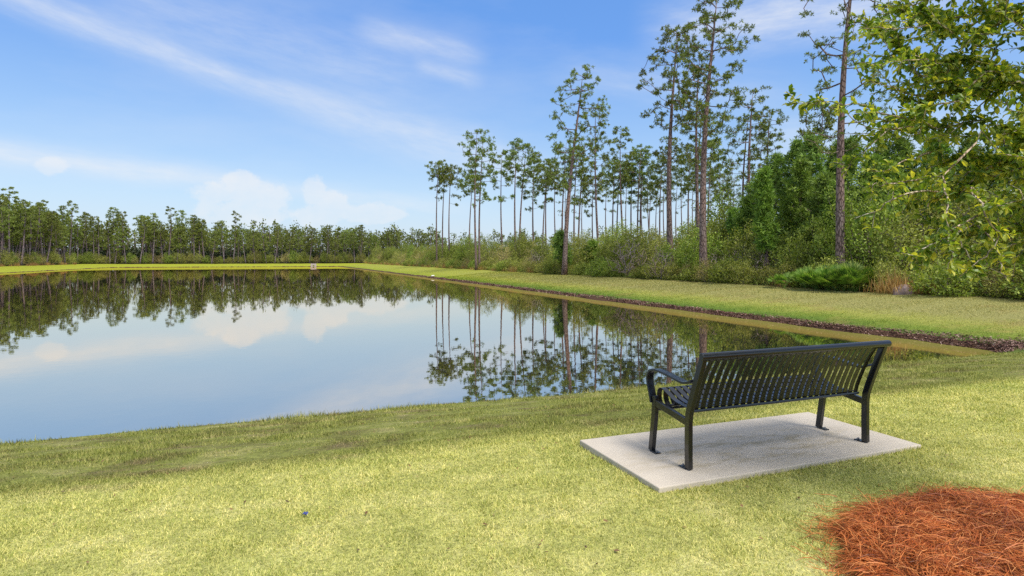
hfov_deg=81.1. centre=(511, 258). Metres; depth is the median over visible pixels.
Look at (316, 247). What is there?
slender pine
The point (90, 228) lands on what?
slender pine
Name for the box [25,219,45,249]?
slender pine
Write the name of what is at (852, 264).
palmetto
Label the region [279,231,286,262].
slender pine
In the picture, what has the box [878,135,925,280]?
young pine
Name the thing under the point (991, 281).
shrub
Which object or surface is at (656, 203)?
pine tree
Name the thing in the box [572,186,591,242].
pine tree
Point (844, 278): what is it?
palmetto
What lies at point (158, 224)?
slender pine
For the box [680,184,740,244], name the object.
shrub
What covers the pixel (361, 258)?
shrub
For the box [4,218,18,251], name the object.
slender pine
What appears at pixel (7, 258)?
shrub
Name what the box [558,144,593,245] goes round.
pine tree
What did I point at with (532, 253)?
shrub
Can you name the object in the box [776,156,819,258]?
young pine
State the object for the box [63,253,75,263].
shrub
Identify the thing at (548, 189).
pine tree
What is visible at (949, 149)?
young pine
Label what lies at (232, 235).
slender pine
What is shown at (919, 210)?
shrub
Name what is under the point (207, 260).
shrub
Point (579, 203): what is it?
pine tree
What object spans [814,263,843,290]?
palmetto
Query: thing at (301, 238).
slender pine
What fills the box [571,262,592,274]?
shrub
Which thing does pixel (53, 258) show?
shrub
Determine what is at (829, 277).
palmetto
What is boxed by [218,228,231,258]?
slender pine
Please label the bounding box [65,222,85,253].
slender pine
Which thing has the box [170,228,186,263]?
slender pine
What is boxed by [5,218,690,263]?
distant woods
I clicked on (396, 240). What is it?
slender pine
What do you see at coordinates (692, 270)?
shrub
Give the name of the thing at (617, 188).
pine tree
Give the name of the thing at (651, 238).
shrub
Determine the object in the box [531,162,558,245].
pine tree
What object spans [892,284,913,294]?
boulder
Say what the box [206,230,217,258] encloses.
slender pine
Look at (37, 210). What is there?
slender pine
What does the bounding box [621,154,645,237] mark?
pine tree
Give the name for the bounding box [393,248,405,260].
shrub
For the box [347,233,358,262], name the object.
slender pine
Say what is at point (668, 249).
shrub
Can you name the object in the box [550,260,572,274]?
shrub
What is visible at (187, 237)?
slender pine
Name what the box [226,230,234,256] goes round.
slender pine
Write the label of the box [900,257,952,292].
shrub
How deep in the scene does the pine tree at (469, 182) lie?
103.95 m
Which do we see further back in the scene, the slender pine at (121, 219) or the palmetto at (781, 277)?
the slender pine at (121, 219)
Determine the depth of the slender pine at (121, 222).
190.41 m
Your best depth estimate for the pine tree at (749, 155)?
54.24 m
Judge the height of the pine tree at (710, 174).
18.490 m
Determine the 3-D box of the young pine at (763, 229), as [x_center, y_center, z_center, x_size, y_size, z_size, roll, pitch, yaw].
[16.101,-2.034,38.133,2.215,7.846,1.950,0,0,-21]
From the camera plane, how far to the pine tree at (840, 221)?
31.39 m
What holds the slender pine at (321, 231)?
on the ground at (268, 454)
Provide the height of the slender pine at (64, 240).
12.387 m
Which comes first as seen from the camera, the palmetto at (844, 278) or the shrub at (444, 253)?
the palmetto at (844, 278)
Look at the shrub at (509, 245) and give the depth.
93.39 m
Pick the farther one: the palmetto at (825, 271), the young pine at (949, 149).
the young pine at (949, 149)
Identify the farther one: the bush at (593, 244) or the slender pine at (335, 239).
the slender pine at (335, 239)
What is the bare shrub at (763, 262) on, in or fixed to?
on the ground at (268, 454)
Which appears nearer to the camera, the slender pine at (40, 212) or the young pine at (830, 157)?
the young pine at (830, 157)
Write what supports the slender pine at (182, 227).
on the ground at (268, 454)
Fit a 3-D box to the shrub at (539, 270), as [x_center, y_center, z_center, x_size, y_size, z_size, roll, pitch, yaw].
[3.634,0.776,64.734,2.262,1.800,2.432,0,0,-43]
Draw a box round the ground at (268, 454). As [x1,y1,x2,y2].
[0,262,1023,575]
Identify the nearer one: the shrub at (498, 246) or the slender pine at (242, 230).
the shrub at (498, 246)
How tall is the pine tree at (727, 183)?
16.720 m
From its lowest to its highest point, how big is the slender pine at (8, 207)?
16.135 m
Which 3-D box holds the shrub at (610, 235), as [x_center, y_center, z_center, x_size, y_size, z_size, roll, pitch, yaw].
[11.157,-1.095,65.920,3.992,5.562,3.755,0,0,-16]
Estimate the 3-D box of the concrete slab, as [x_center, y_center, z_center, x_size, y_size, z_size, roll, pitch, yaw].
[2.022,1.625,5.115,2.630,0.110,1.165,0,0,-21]
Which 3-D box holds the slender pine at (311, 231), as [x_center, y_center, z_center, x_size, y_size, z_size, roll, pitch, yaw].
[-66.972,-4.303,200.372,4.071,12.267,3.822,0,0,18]
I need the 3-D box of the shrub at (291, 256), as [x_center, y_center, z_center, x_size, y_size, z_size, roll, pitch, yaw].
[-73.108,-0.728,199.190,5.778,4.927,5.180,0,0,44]
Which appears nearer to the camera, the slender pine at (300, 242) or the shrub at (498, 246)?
the shrub at (498, 246)
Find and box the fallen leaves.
[14,387,1010,563]
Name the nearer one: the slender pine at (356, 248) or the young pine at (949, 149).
the young pine at (949, 149)
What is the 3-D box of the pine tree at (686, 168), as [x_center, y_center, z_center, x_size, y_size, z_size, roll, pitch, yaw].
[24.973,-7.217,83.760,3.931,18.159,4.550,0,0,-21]
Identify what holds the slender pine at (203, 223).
on the ground at (268, 454)
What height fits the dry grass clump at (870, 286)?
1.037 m
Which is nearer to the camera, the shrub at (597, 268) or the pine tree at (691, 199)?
the shrub at (597, 268)
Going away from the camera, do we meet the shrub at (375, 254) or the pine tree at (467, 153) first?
the pine tree at (467, 153)
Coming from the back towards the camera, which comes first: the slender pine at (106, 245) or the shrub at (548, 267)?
the slender pine at (106, 245)
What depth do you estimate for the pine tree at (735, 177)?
129.75 m
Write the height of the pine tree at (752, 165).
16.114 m
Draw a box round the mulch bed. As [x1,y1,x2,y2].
[788,480,1023,575]
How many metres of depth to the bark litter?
20.54 m
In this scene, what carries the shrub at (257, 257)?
on the ground at (268, 454)
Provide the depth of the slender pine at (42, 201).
153.65 m
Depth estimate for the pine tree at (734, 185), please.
121.87 m
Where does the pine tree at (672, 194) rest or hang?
on the ground at (268, 454)
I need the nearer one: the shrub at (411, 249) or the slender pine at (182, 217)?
the shrub at (411, 249)
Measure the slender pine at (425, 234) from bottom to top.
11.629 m
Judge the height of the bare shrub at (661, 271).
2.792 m
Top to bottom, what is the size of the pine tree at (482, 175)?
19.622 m
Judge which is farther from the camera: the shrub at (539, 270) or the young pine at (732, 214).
the shrub at (539, 270)
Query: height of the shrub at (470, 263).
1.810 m
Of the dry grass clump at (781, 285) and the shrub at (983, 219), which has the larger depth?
the dry grass clump at (781, 285)
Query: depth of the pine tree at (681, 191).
134.11 m
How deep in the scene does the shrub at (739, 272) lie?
36.88 m
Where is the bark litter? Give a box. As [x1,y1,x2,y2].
[419,275,1023,352]
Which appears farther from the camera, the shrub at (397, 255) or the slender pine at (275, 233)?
the slender pine at (275, 233)
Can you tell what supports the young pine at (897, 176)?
on the ground at (268, 454)
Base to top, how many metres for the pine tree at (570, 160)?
20.884 m
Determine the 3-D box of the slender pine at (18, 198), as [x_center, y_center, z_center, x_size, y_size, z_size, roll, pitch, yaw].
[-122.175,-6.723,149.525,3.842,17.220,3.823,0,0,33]
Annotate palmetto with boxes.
[768,270,794,287]
[789,267,813,287]
[793,267,828,289]
[796,266,822,289]
[813,263,838,289]
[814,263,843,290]
[814,271,838,290]
[816,267,853,290]
[827,267,860,290]
[829,261,877,291]
[833,266,868,290]
[835,264,878,291]
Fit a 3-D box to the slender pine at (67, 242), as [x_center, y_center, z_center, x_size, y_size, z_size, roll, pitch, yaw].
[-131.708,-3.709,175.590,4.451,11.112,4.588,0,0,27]
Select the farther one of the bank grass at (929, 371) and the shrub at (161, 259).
the shrub at (161, 259)
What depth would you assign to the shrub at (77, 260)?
173.97 m
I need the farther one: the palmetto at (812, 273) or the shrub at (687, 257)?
the shrub at (687, 257)
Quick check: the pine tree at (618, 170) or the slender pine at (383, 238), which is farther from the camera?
the slender pine at (383, 238)
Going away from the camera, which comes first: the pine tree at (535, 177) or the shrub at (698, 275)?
the shrub at (698, 275)
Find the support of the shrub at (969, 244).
on the ground at (268, 454)
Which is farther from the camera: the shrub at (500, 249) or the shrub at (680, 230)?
the shrub at (500, 249)
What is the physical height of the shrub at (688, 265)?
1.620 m
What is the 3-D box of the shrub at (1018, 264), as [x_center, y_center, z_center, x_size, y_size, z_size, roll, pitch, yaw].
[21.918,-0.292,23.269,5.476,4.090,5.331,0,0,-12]
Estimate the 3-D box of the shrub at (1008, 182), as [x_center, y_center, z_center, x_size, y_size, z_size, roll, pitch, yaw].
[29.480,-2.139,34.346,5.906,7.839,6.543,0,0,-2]
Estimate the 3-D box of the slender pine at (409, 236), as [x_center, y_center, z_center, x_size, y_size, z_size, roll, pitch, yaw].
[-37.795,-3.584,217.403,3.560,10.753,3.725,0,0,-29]
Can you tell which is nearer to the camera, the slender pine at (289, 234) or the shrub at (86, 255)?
the shrub at (86, 255)
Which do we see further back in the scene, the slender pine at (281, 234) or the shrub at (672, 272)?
the slender pine at (281, 234)
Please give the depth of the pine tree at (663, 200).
129.97 m
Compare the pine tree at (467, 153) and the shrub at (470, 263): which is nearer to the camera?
the pine tree at (467, 153)
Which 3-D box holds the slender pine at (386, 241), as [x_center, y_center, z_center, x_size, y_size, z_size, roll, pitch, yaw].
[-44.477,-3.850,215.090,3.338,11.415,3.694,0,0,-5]
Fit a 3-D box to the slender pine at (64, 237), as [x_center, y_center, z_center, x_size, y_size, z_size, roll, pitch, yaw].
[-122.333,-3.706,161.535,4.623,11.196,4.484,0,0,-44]
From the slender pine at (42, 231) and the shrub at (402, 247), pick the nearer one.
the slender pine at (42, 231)
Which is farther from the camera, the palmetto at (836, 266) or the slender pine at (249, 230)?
the slender pine at (249, 230)
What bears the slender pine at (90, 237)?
on the ground at (268, 454)
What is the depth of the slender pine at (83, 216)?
181.72 m
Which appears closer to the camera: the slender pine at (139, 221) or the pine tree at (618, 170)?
the pine tree at (618, 170)
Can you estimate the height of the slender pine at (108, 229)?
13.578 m
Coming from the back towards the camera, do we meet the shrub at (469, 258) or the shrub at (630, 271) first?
the shrub at (469, 258)
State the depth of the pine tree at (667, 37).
47.04 m
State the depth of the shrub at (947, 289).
25.05 m
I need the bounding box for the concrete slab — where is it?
[580,412,920,492]
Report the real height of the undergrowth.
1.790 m
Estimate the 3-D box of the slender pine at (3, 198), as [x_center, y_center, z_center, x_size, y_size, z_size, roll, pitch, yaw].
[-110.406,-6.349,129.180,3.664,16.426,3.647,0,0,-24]
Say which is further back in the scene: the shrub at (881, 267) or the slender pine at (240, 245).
the slender pine at (240, 245)
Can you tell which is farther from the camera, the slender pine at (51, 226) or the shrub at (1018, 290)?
the slender pine at (51, 226)
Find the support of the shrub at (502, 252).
on the ground at (268, 454)
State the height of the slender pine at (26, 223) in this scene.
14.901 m
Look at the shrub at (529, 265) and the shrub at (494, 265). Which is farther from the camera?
the shrub at (494, 265)
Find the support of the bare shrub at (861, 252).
on the ground at (268, 454)
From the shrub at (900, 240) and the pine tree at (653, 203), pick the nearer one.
the shrub at (900, 240)
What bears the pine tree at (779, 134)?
on the ground at (268, 454)
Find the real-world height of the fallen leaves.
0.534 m
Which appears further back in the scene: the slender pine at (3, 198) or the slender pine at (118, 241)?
the slender pine at (118, 241)
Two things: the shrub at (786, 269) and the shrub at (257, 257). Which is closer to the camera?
the shrub at (786, 269)
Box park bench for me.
[646,340,891,469]
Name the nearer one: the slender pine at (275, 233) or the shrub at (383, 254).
the shrub at (383, 254)
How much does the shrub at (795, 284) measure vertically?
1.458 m
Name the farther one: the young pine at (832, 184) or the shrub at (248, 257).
the shrub at (248, 257)
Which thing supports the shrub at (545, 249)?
on the ground at (268, 454)
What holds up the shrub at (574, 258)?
on the ground at (268, 454)
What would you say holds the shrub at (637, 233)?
on the ground at (268, 454)
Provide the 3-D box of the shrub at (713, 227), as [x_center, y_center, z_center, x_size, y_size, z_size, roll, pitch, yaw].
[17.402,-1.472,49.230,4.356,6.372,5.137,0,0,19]
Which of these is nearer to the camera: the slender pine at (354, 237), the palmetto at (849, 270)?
the palmetto at (849, 270)
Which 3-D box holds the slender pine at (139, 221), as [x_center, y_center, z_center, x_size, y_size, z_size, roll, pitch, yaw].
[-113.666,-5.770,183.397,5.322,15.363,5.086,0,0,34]
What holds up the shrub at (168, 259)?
on the ground at (268, 454)
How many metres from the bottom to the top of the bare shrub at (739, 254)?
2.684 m
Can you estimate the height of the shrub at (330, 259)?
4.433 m
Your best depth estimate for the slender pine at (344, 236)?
203.93 m
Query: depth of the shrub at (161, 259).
183.97 m
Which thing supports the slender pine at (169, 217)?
on the ground at (268, 454)
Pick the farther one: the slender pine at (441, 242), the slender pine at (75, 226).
the slender pine at (441, 242)
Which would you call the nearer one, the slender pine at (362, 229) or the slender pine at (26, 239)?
the slender pine at (26, 239)
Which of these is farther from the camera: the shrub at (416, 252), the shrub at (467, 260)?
the shrub at (416, 252)
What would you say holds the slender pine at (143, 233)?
on the ground at (268, 454)
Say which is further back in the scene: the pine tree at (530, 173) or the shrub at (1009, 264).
the pine tree at (530, 173)
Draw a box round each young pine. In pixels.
[550,228,573,264]
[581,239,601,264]
[720,207,742,256]
[730,194,755,255]
[739,180,756,198]
[747,165,782,266]
[751,151,796,235]
[771,138,808,240]
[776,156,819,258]
[783,131,829,233]
[796,170,835,253]
[817,179,865,259]
[823,138,853,188]
[832,134,864,200]
[852,140,901,224]
[852,153,885,259]
[863,158,918,247]
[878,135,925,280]
[900,130,963,247]
[938,137,995,226]
[973,140,1021,283]
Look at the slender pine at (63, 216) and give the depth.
165.21 m
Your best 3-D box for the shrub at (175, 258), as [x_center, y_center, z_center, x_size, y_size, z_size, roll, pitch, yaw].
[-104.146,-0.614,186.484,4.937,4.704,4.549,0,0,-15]
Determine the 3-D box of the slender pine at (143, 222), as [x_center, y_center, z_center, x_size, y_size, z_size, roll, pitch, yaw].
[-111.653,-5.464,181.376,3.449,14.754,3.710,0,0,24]
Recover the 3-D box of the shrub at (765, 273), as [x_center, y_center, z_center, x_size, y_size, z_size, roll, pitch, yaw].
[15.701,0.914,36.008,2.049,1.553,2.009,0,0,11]
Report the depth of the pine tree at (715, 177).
73.98 m
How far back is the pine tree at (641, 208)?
122.11 m
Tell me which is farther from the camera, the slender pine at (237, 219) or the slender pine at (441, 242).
the slender pine at (441, 242)
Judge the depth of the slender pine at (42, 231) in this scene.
159.84 m
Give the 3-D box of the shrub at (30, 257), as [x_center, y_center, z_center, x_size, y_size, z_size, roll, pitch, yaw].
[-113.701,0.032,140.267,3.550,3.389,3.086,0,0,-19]
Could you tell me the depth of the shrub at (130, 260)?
181.33 m
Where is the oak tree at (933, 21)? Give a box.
[783,0,1023,286]
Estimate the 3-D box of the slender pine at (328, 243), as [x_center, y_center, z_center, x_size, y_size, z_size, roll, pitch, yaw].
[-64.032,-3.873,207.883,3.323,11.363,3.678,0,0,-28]
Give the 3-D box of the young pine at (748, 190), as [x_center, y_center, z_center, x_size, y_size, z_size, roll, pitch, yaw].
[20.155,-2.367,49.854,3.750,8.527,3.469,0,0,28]
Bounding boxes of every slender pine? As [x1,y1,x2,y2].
[0,195,10,215]
[0,196,14,252]
[0,205,9,253]
[0,206,16,264]
[1,186,20,265]
[1,217,23,255]
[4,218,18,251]
[10,205,29,255]
[12,201,39,264]
[14,197,30,248]
[16,213,28,261]
[18,212,37,247]
[19,231,29,264]
[20,207,41,264]
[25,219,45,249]
[31,202,47,262]
[32,200,50,262]
[35,204,48,262]
[38,206,49,264]
[42,211,62,264]
[44,210,55,263]
[44,212,63,253]
[47,220,64,261]
[49,225,69,253]
[53,205,71,262]
[57,222,68,261]
[60,231,74,254]
[64,200,80,262]
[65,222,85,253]
[65,228,79,254]
[72,218,82,263]
[79,211,91,263]
[79,213,93,263]
[85,216,101,263]
[88,227,103,263]
[92,218,103,263]
[100,230,112,256]
[101,220,114,263]
[105,207,121,263]
[110,211,124,263]
[111,227,125,263]
[115,227,130,263]
[116,211,129,263]
[131,215,150,263]
[137,217,150,263]
[138,216,152,261]
[147,213,160,263]
[147,222,158,256]
[153,221,167,263]
[158,229,171,251]
[165,206,177,255]
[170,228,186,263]
[174,210,188,263]
[174,226,186,263]
[177,228,191,260]
[186,215,199,263]
[188,218,206,263]
[192,224,205,258]
[193,218,207,263]
[198,231,208,261]
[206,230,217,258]
[209,232,219,263]
[214,220,229,263]
[216,223,226,260]
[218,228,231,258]
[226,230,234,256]
[229,225,242,255]
[230,210,241,263]
[233,230,246,263]
[236,235,243,262]
[238,229,246,263]
[243,229,254,249]
[246,235,258,252]
[248,231,257,263]
[259,234,268,263]
[269,236,278,262]
[271,233,283,258]
[272,221,279,262]
[273,225,282,263]
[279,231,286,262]
[284,238,291,262]
[285,229,295,262]
[293,231,303,262]
[296,229,303,255]
[302,236,311,254]
[307,228,317,262]
[312,238,319,262]
[315,233,325,262]
[316,230,324,262]
[323,225,332,262]
[325,232,331,261]
[329,237,341,262]
[334,230,340,262]
[340,230,348,262]
[345,228,355,262]
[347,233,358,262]
[349,237,358,262]
[350,231,359,262]
[357,224,366,259]
[364,233,373,255]
[373,236,379,252]
[379,234,385,249]
[384,232,392,250]
[390,233,400,247]
[403,235,412,247]
[420,233,428,249]
[437,237,446,247]
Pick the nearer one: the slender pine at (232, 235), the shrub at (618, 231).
the shrub at (618, 231)
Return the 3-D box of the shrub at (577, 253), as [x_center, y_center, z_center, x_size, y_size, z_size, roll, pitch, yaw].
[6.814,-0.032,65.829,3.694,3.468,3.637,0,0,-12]
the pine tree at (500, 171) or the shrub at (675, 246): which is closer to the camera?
the shrub at (675, 246)
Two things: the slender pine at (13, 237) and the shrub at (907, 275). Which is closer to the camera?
the shrub at (907, 275)
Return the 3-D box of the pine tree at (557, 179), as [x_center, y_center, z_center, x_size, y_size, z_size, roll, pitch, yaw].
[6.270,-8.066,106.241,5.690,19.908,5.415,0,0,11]
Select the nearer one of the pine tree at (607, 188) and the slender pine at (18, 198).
the pine tree at (607, 188)
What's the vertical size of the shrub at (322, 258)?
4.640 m
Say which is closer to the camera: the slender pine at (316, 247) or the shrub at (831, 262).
the shrub at (831, 262)
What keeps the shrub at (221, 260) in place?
on the ground at (268, 454)
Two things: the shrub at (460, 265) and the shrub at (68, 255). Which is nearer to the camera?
the shrub at (460, 265)
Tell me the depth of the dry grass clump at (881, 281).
27.22 m
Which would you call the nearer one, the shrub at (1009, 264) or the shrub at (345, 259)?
the shrub at (1009, 264)
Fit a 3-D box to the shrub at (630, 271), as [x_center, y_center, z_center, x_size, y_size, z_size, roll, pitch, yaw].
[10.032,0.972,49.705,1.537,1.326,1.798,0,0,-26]
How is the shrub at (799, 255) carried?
on the ground at (268, 454)
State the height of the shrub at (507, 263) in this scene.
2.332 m
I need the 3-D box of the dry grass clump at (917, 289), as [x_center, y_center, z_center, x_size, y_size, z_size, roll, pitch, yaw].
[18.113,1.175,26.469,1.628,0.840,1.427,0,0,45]
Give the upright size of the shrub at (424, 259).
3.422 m
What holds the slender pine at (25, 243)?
on the ground at (268, 454)
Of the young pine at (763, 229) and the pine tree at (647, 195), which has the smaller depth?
the young pine at (763, 229)
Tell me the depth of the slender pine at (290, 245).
203.86 m
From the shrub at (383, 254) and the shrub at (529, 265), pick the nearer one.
the shrub at (529, 265)
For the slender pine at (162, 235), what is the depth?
187.44 m
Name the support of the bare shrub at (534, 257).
on the ground at (268, 454)
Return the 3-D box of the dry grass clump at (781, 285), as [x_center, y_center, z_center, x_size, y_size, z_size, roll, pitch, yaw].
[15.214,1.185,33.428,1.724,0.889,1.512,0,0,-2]
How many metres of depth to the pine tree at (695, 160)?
49.83 m
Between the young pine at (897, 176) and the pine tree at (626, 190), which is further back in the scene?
the pine tree at (626, 190)
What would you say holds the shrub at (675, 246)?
on the ground at (268, 454)
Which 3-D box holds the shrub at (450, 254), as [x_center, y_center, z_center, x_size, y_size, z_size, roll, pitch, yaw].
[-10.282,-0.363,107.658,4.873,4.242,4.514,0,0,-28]
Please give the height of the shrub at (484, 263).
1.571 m
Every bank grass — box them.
[0,350,1023,494]
[442,271,1023,344]
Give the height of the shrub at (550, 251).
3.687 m
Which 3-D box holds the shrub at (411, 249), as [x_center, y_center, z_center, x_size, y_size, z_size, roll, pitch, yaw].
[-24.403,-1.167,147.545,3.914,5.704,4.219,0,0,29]
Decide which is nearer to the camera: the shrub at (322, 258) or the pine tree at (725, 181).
the pine tree at (725, 181)
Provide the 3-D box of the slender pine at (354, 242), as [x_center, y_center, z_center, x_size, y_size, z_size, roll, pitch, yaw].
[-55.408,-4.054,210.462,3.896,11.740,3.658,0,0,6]
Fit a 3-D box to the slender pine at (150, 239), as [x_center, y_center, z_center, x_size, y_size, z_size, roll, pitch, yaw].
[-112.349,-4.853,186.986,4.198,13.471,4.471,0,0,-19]
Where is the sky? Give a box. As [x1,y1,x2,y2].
[0,0,1023,253]
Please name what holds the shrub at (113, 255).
on the ground at (268, 454)
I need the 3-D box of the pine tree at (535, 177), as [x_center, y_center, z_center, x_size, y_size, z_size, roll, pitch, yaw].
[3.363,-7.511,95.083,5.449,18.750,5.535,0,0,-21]
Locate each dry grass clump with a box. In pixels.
[770,277,799,287]
[859,273,899,293]
[874,265,917,294]
[875,273,929,294]
[904,280,939,294]
[906,277,942,293]
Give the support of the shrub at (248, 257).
on the ground at (268, 454)
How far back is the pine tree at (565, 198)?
134.45 m
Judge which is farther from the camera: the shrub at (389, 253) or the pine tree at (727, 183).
the shrub at (389, 253)
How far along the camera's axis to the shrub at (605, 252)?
56.33 m
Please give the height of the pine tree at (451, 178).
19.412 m
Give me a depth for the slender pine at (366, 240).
206.09 m
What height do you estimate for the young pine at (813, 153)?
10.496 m
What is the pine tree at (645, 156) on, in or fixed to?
on the ground at (268, 454)
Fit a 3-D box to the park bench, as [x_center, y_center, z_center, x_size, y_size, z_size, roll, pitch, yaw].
[2.119,1.123,4.926,1.907,0.895,0.718,0,0,-21]
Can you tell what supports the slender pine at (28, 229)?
on the ground at (268, 454)
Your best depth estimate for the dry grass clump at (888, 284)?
26.82 m
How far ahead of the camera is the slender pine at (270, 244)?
201.59 m
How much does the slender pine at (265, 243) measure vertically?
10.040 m
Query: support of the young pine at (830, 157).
on the ground at (268, 454)
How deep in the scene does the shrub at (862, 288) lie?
29.30 m
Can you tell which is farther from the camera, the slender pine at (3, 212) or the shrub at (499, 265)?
the slender pine at (3, 212)
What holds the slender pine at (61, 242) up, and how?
on the ground at (268, 454)
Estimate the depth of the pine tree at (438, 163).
111.61 m
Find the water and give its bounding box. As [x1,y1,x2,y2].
[0,266,995,442]
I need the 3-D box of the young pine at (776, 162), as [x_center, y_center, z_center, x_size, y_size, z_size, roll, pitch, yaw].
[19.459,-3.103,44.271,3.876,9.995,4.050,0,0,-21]
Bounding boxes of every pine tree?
[424,159,452,261]
[434,166,455,260]
[435,164,465,253]
[456,173,485,248]
[457,128,494,269]
[465,135,505,269]
[486,152,513,249]
[493,137,536,246]
[502,143,542,248]
[517,152,549,243]
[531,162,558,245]
[532,158,560,244]
[542,170,564,233]
[543,64,610,274]
[544,138,581,229]
[556,182,575,215]
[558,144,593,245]
[565,143,598,242]
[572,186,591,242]
[574,103,617,240]
[580,175,606,237]
[599,160,632,228]
[599,178,616,236]
[605,126,635,231]
[605,162,636,234]
[616,173,633,230]
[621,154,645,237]
[622,143,659,229]
[628,149,658,235]
[633,186,652,243]
[636,21,708,266]
[636,181,659,237]
[639,159,657,232]
[645,159,675,240]
[649,178,664,236]
[654,136,681,238]
[657,173,673,240]
[662,0,760,275]
[671,175,687,237]
[672,158,692,233]
[676,43,718,251]
[676,109,721,225]
[676,145,699,230]
[681,174,706,221]
[689,138,729,230]
[699,169,718,213]
[707,163,732,208]
[717,110,770,197]
[719,173,733,202]
[722,85,776,194]
[722,159,742,200]
[723,175,741,206]
[723,183,740,219]
[751,105,788,168]
[794,103,837,162]
[796,0,895,288]
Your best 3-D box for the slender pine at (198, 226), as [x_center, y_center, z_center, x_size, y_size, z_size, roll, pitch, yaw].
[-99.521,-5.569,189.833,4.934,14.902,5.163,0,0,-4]
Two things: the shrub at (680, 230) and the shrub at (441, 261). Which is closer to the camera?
the shrub at (680, 230)
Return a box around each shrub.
[0,246,14,264]
[1,250,19,264]
[14,253,25,263]
[23,251,41,263]
[23,254,36,264]
[31,254,46,264]
[46,249,61,263]
[46,252,61,264]
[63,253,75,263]
[65,249,74,262]
[72,253,80,262]
[81,251,96,263]
[90,252,99,263]
[97,254,110,263]
[108,249,121,262]
[123,253,139,263]
[139,252,151,263]
[157,254,166,263]
[161,252,173,263]
[171,251,183,263]
[182,250,194,263]
[191,251,203,263]
[201,255,211,263]
[213,256,223,263]
[224,257,234,263]
[246,250,253,263]
[251,248,262,263]
[260,254,271,262]
[279,252,291,262]
[286,249,298,262]
[293,252,302,262]
[298,251,309,262]
[318,250,330,261]
[328,251,335,262]
[335,251,348,262]
[346,251,353,262]
[356,250,364,262]
[370,245,383,258]
[381,247,394,260]
[383,245,398,261]
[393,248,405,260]
[397,241,409,254]
[405,244,420,259]
[411,243,425,258]
[421,250,433,262]
[422,243,438,259]
[426,244,443,263]
[438,242,455,259]
[438,255,449,267]
[443,247,460,260]
[445,259,458,267]
[452,234,484,263]
[454,261,466,267]
[460,257,470,268]
[463,244,477,262]
[467,259,477,268]
[477,235,499,261]
[478,261,490,269]
[485,241,501,257]
[486,256,497,268]
[488,245,513,261]
[492,243,504,260]
[492,260,503,270]
[496,243,520,263]
[496,258,513,270]
[502,237,520,256]
[503,254,519,270]
[507,227,538,261]
[512,256,526,269]
[520,258,535,271]
[524,243,551,261]
[524,250,542,266]
[528,234,553,265]
[531,258,544,272]
[533,259,556,272]
[539,257,559,273]
[544,242,557,263]
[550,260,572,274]
[568,231,601,267]
[568,244,582,267]
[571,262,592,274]
[572,229,600,265]
[584,256,614,276]
[593,239,621,263]
[595,225,625,246]
[596,217,639,254]
[596,230,624,258]
[602,260,627,276]
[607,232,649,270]
[620,223,657,266]
[624,262,635,276]
[631,262,647,278]
[636,228,665,267]
[638,254,673,278]
[639,224,673,261]
[645,244,674,278]
[650,234,698,273]
[652,226,694,265]
[653,258,684,279]
[673,223,730,273]
[674,215,715,254]
[677,219,717,261]
[679,260,696,278]
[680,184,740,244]
[680,260,712,281]
[692,257,720,280]
[698,202,741,263]
[705,255,747,283]
[706,249,724,270]
[714,218,776,270]
[719,255,766,283]
[723,208,785,265]
[724,246,756,271]
[730,226,785,277]
[748,249,779,280]
[753,261,780,284]
[767,225,822,273]
[768,255,806,285]
[774,187,852,265]
[775,221,834,272]
[789,264,825,287]
[803,163,910,271]
[804,250,849,289]
[836,261,873,290]
[846,227,883,268]
[860,255,910,292]
[863,203,954,274]
[865,202,948,279]
[899,170,1021,287]
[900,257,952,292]
[907,256,1009,297]
[922,168,1013,273]
[934,211,1019,284]
[951,181,1023,277]
[969,154,1022,243]
[972,263,1017,296]
[983,255,1023,299]
[996,237,1023,282]
[997,235,1023,279]
[997,261,1023,299]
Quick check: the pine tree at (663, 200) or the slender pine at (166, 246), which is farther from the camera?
the slender pine at (166, 246)
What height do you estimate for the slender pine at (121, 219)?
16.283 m
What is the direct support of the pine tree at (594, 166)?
on the ground at (268, 454)
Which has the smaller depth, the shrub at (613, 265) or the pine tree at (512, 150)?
the shrub at (613, 265)
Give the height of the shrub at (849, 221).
6.986 m
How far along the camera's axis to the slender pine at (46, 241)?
163.79 m
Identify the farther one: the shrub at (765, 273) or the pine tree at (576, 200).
the pine tree at (576, 200)
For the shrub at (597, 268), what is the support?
on the ground at (268, 454)
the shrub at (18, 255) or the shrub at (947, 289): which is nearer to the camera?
the shrub at (947, 289)
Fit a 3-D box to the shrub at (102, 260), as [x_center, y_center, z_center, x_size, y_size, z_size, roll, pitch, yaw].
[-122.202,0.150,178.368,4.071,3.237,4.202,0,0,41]
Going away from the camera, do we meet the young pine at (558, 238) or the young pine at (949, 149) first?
the young pine at (949, 149)
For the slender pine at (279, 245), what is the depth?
194.86 m
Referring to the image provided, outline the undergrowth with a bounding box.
[364,259,1022,298]

